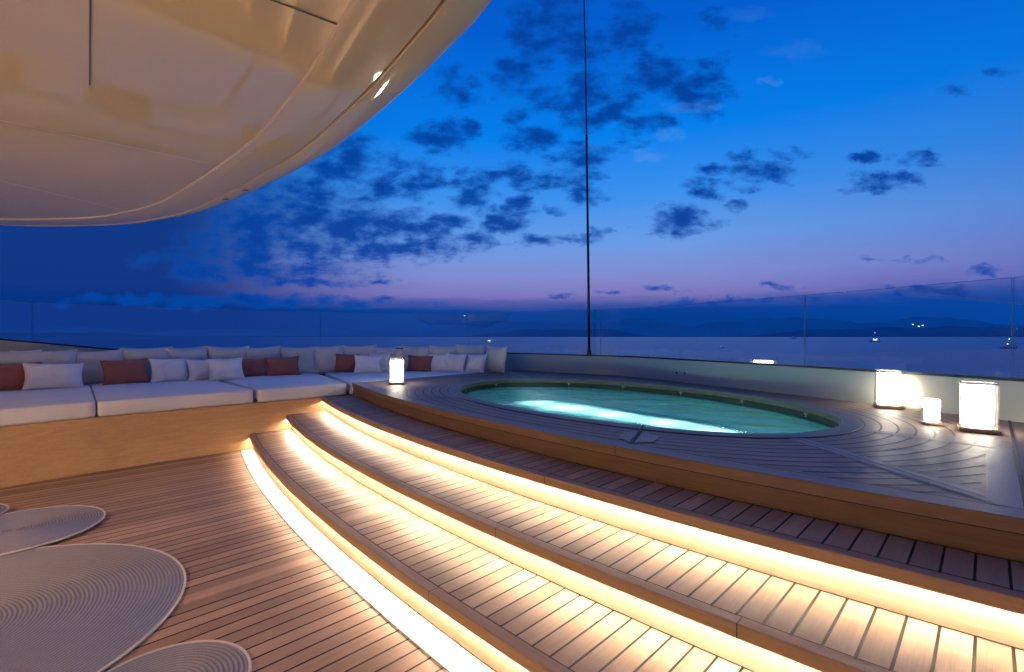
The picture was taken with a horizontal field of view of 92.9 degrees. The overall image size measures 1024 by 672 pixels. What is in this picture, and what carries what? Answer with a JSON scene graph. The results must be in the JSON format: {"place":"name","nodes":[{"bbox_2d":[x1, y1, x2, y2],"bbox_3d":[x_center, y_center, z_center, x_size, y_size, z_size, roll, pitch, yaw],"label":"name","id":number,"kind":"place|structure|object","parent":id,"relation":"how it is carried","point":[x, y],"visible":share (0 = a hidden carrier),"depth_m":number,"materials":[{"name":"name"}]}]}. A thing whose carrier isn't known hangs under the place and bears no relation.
{"place":"outdoors","nodes":[
{"label":"outdoors","id":0,"kind":"place"},
{"bbox_2d":[0,0,491,226],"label":"roof overhang","id":1,"kind":"object","parent":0,"point":[118,112],"visible":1,"depth_m":2.33,"materials":[{"name":"beige paint"}]},
{"bbox_2d":[0,449,496,671],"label":"deck","id":2,"kind":"structure","parent":0,"point":[277,580],"depth_m":2.48,"materials":[{"name":"brown wood"}]},
{"bbox_2d":[0,503,9,514],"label":"rope rug","id":3,"kind":"object","parent":2,"relation":"on","point":[4,508],"visible":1,"depth_m":3.29,"materials":[{"name":"beige fabric"}]},
{"bbox_2d":[0,505,105,555],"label":"rope rug","id":4,"kind":"object","parent":2,"relation":"on","point":[24,530],"visible":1,"depth_m":3.02,"materials":[{"name":"beige fabric"}]},
{"bbox_2d":[0,543,185,671],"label":"rope rug","id":5,"kind":"object","parent":2,"relation":"on","point":[95,607],"visible":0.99,"depth_m":2.17,"materials":[{"name":"beige fabric"}]},
{"bbox_2d":[106,640,251,671],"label":"rope rug","id":6,"kind":"object","parent":2,"relation":"on","point":[208,656],"visible":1,"depth_m":1.79,"materials":[{"name":"beige fabric"}]},
{"bbox_2d":[0,370,485,488],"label":"built in sofa","id":7,"kind":"object","parent":2,"relation":"on","point":[47,434],"visible":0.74,"depth_m":4.65,"materials":[{"name":"white wood"}]},
{"bbox_2d":[0,362,41,389],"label":"scatter cushion","id":8,"kind":"object","parent":7,"relation":"on","point":[12,376],"visible":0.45,"depth_m":5.10,"materials":[{"name":"fabric"}]},
{"bbox_2d":[0,349,41,363],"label":"back cushion","id":9,"kind":"object","parent":7,"relation":"on","point":[18,357],"visible":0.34,"depth_m":5.26,"materials":[{"name":"grey fabric"}]},
{"bbox_2d":[9,349,77,363],"bbox_3d":[-5.269,0.368,5.489,0.216,0.435,0.562,-6,-3,41],"label":"back cushion","id":10,"kind":"object","parent":7,"relation":"on","point":[60,357],"visible":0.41,"depth_m":5.50,"materials":[{"name":"grey fabric"}]},
{"bbox_2d":[22,363,83,389],"bbox_3d":[-5.003,0.435,5.316,0.159,0.297,0.504,-21,-15,34],"label":"scatter cushion","id":11,"kind":"object","parent":7,"relation":"on","point":[40,376],"visible":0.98,"depth_m":5.26,"materials":[{"name":"white fabric"}]},
{"bbox_2d":[75,349,123,384],"bbox_3d":[-5.008,0.376,5.872,0.544,0.430,0.218,-4,-10,-46],"label":"back cushion","id":12,"kind":"object","parent":7,"relation":"on","point":[92,371],"visible":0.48,"depth_m":5.79,"materials":[{"name":"grey fabric"}]},
{"bbox_2d":[99,358,149,384],"bbox_3d":[-4.642,0.426,5.843,0.143,0.316,0.464,-23,-12,35],"label":"scatter cushion","id":13,"kind":"object","parent":7,"relation":"on","point":[124,371],"visible":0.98,"depth_m":5.80,"materials":[{"name":"fabric"}]},
{"bbox_2d":[120,346,172,379],"bbox_3d":[-4.682,0.360,6.261,0.227,0.456,0.565,-14,-9,42],"label":"back cushion","id":14,"kind":"object","parent":7,"relation":"on","point":[147,353],"visible":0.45,"depth_m":6.19,"materials":[{"name":"grey fabric"}]},
{"bbox_2d":[149,358,188,382],"bbox_3d":[-4.340,0.427,6.169,0.146,0.306,0.425,-19,-12,33],"label":"scatter cushion","id":15,"kind":"object","parent":7,"relation":"on","point":[169,369],"visible":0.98,"depth_m":6.12,"materials":[{"name":"white fabric"}]},
{"bbox_2d":[165,345,207,376],"bbox_3d":[-4.387,0.361,6.605,0.228,0.452,0.522,-9,-2,33],"label":"back cushion","id":16,"kind":"object","parent":7,"relation":"on","point":[196,353],"visible":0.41,"depth_m":6.55,"materials":[{"name":"grey fabric"}]},
{"bbox_2d":[186,358,220,380],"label":"scatter cushion","id":17,"kind":"object","parent":7,"relation":"on","point":[198,369],"visible":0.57,"depth_m":6.29,"materials":[{"name":"white fabric"}]},
{"bbox_2d":[206,357,244,380],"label":"scatter cushion","id":18,"kind":"object","parent":7,"relation":"on","point":[221,369],"visible":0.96,"depth_m":6.34,"materials":[{"name":"white fabric"}]},
{"bbox_2d":[207,346,248,358],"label":"back cushion","id":19,"kind":"object","parent":7,"relation":"on","point":[224,352],"visible":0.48,"depth_m":6.89,"materials":[{"name":"grey fabric"}]},
{"bbox_2d":[242,358,265,376],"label":"scatter cushion","id":20,"kind":"object","parent":7,"relation":"on","point":[253,367],"visible":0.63,"depth_m":6.81,"materials":[{"name":"fabric"}]},
{"bbox_2d":[247,345,280,372],"bbox_3d":[-3.710,0.368,7.248,0.535,0.436,0.230,-4,-2,-40],"label":"back cushion","id":21,"kind":"object","parent":7,"relation":"on","point":[266,352],"visible":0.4,"depth_m":7.20,"materials":[{"name":"grey fabric"}]},
{"bbox_2d":[264,356,300,375],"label":"scatter cushion","id":22,"kind":"object","parent":7,"relation":"on","point":[282,366],"visible":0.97,"depth_m":7.02,"materials":[{"name":"fabric"}]},
{"bbox_2d":[280,347,315,372],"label":"back cushion","id":23,"kind":"object","parent":7,"relation":"on","point":[306,355],"visible":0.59,"depth_m":7.49,"materials":[{"name":"grey fabric"}]},
{"bbox_2d":[311,345,344,372],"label":"back cushion","id":24,"kind":"object","parent":7,"relation":"on","point":[324,359],"visible":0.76,"depth_m":7.67,"materials":[{"name":"grey fabric"}]},
{"bbox_2d":[334,354,359,372],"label":"scatter cushion","id":25,"kind":"object","parent":7,"relation":"on","point":[345,363],"visible":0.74,"depth_m":7.65,"materials":[{"name":"fabric"}]},
{"bbox_2d":[344,344,376,355],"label":"back cushion","id":26,"kind":"object","parent":7,"relation":"on","point":[360,350],"visible":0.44,"depth_m":7.87,"materials":[{"name":"grey fabric"}]},
{"bbox_2d":[354,355,382,372],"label":"scatter cushion","id":27,"kind":"object","parent":7,"relation":"on","point":[367,364],"visible":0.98,"depth_m":7.51,"materials":[{"name":"white fabric"}]},
{"bbox_2d":[369,353,390,371],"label":"scatter cushion","id":28,"kind":"object","parent":7,"relation":"on","point":[385,363],"visible":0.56,"depth_m":7.76,"materials":[{"name":"white fabric"}]},
{"bbox_2d":[374,346,401,370],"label":"back cushion","id":29,"kind":"object","parent":7,"relation":"on","point":[379,350],"visible":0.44,"depth_m":7.96,"materials":[{"name":"grey fabric"}]},
{"bbox_2d":[396,348,402,371],"bbox_3d":[-1.770,0.376,7.667,0.100,0.389,0.065,0,0,0],"label":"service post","id":30,"kind":"object","parent":7,"relation":"on","point":[399,354],"visible":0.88,"depth_m":7.64,"materials":[{"name":"grey"}]},
{"bbox_2d":[401,345,429,370],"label":"back cushion","id":31,"kind":"object","parent":7,"relation":"on","point":[417,351],"visible":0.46,"depth_m":8.04,"materials":[{"name":"grey fabric"}]},
{"bbox_2d":[406,355,432,370],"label":"scatter cushion","id":32,"kind":"object","parent":7,"relation":"on","point":[419,363],"visible":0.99,"depth_m":7.87,"materials":[{"name":"fabric"}]},
{"bbox_2d":[429,354,446,370],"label":"scatter cushion","id":33,"kind":"object","parent":7,"relation":"on","point":[438,362],"visible":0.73,"depth_m":7.88,"materials":[{"name":"white fabric"}]},
{"bbox_2d":[429,345,456,354],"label":"back cushion","id":34,"kind":"object","parent":7,"relation":"on","point":[438,350],"visible":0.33,"depth_m":8.09,"materials":[{"name":"grey fabric"}]},
{"bbox_2d":[444,353,466,371],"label":"scatter cushion","id":35,"kind":"object","parent":7,"relation":"on","point":[455,362],"visible":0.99,"depth_m":7.80,"materials":[{"name":"white fabric"}]},
{"bbox_2d":[456,344,485,369],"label":"back cushion","id":36,"kind":"object","parent":7,"relation":"on","point":[472,350],"visible":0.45,"depth_m":8.11,"materials":[{"name":"grey fabric"}]},
{"bbox_2d":[465,354,486,372],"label":"scatter cushion","id":37,"kind":"object","parent":7,"relation":"on","point":[475,363],"visible":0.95,"depth_m":7.67,"materials":[{"name":"white fabric"}]},
{"bbox_2d":[484,346,507,372],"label":"back cushion","id":38,"kind":"object","parent":7,"relation":"on","point":[495,360],"visible":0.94,"depth_m":7.68,"materials":[{"name":"grey fabric"}]},
{"bbox_2d":[0,338,1023,433],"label":"parapet","id":39,"kind":"structure","parent":2,"relation":"on","point":[847,384],"depth_m":4.98,"materials":[{"name":"grey paint"}]},
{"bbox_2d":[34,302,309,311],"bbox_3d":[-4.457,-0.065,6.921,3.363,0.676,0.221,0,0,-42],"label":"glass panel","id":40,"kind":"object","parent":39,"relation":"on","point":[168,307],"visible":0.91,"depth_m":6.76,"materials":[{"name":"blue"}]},
{"bbox_2d":[469,310,600,345],"bbox_3d":[0.335,-0.059,8.075,2.464,0.687,0.197,0,0,32],"label":"glass panel","id":41,"kind":"object","parent":39,"relation":"on","point":[528,312],"visible":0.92,"depth_m":8.38,"materials":[{"name":"blue"}]},
{"bbox_2d":[584,0,591,354],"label":"thin mast","id":42,"kind":"object","parent":39,"relation":"on","point":[588,276],"visible":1,"depth_m":7.36,"materials":[{"name":"grey metal"}]},
{"bbox_2d":[605,295,804,364],"bbox_3d":[2.164,-0.059,6.083,0.185,0.688,3.022,0,0,-30],"label":"glass panel","id":43,"kind":"object","parent":39,"relation":"on","point":[747,299],"visible":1,"depth_m":5.02,"materials":[{"name":"blue"}]},
{"bbox_2d":[804,277,1011,377],"bbox_3d":[3.136,-0.059,4.024,0.038,0.689,1.515,0,0,-22],"label":"glass panel","id":44,"kind":"object","parent":39,"relation":"on","point":[933,284],"visible":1,"depth_m":3.55,"materials":[{"name":"blue"}]},
{"bbox_2d":[1012,276,1023,377],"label":"glass panel","id":45,"kind":"object","parent":39,"relation":"on","point":[1013,323],"visible":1,"depth_m":3.31,"materials":[{"name":"blue"}]},
{"bbox_2d":[249,394,1023,671],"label":"curved staircase","id":46,"kind":"structure","parent":2,"relation":"on","point":[497,557],"depth_m":1.87,"materials":[{"name":"brown wood"}]},
{"bbox_2d":[0,337,1023,377],"bbox_3d":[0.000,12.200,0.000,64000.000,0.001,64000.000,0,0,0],"label":"sea","id":47,"kind":"structure","parent":0,"point":[983,356],"depth_m":582.94,"materials":[{"name":"blue liquid"}]},
{"bbox_2d":[999,339,1017,347],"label":"sailing boat","id":48,"kind":"object","parent":47,"relation":"on","point":[1007,346],"visible":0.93,"depth_m":486.57,"materials":[{"name":"white paint"}]},
{"bbox_2d":[0,317,1023,335],"bbox_3d":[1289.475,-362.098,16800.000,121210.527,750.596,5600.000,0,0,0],"label":"hills","id":49,"kind":"structure","parent":0,"point":[749,327],"depth_m":15069.00,"materials":[{"name":"blue"}]},
{"bbox_2d":[0,325,1023,336],"bbox_3d":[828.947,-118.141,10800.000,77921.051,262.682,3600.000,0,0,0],"label":"hills","id":50,"kind":"structure","parent":0,"point":[950,331],"depth_m":9565.16,"materials":[{"name":"blue"}]},
{"bbox_2d":[0,0,1023,333],"label":"sky","id":51,"kind":"structure","parent":0,"point":[740,150],"materials":[{"name":"blue"}]},
{"bbox_2d":[352,370,1023,562],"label":"pool deck","id":52,"kind":"structure","parent":0,"point":[906,473],"depth_m":2.34,"materials":[{"name":"brown wood"}]},
{"bbox_2d":[389,358,404,384],"bbox_3d":[-1.389,0.418,5.866,0.191,0.305,0.191,0,0,-13],"label":"lantern","id":53,"kind":"object","parent":52,"relation":"on","point":[396,372],"visible":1,"depth_m":5.81,"materials":[{"name":"white glass"}]},
{"bbox_2d":[447,378,865,438],"bbox_3d":[0.932,0.854,4.697,2.643,0.572,4.211,0,0,-35],"label":"oval hot tub","id":54,"kind":"object","parent":52,"relation":"in","point":[674,409],"visible":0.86,"depth_m":4.94,"materials":[{"name":"teal liquid"}]},
{"bbox_2d":[873,370,904,408],"bbox_3d":[3.035,0.423,3.919,0.185,0.295,0.186,0,0,30],"label":"lantern","id":55,"kind":"object","parent":52,"relation":"on","point":[889,391],"visible":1,"depth_m":3.87,"materials":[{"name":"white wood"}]},
{"bbox_2d":[921,398,942,425],"bbox_3d":[2.731,0.488,3.167,0.101,0.165,0.101,0,0,34],"label":"lantern","id":56,"kind":"object","parent":52,"relation":"on","point":[931,412],"visible":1,"depth_m":3.15,"materials":[{"name":"white glass"}]},
{"bbox_2d":[957,381,1000,433],"bbox_3d":[2.821,0.425,2.943,0.182,0.292,0.182,0,0,40],"label":"lantern","id":57,"kind":"object","parent":52,"relation":"on","point":[978,409],"visible":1,"depth_m":2.90,"materials":[{"name":"white wood"}]}
]}

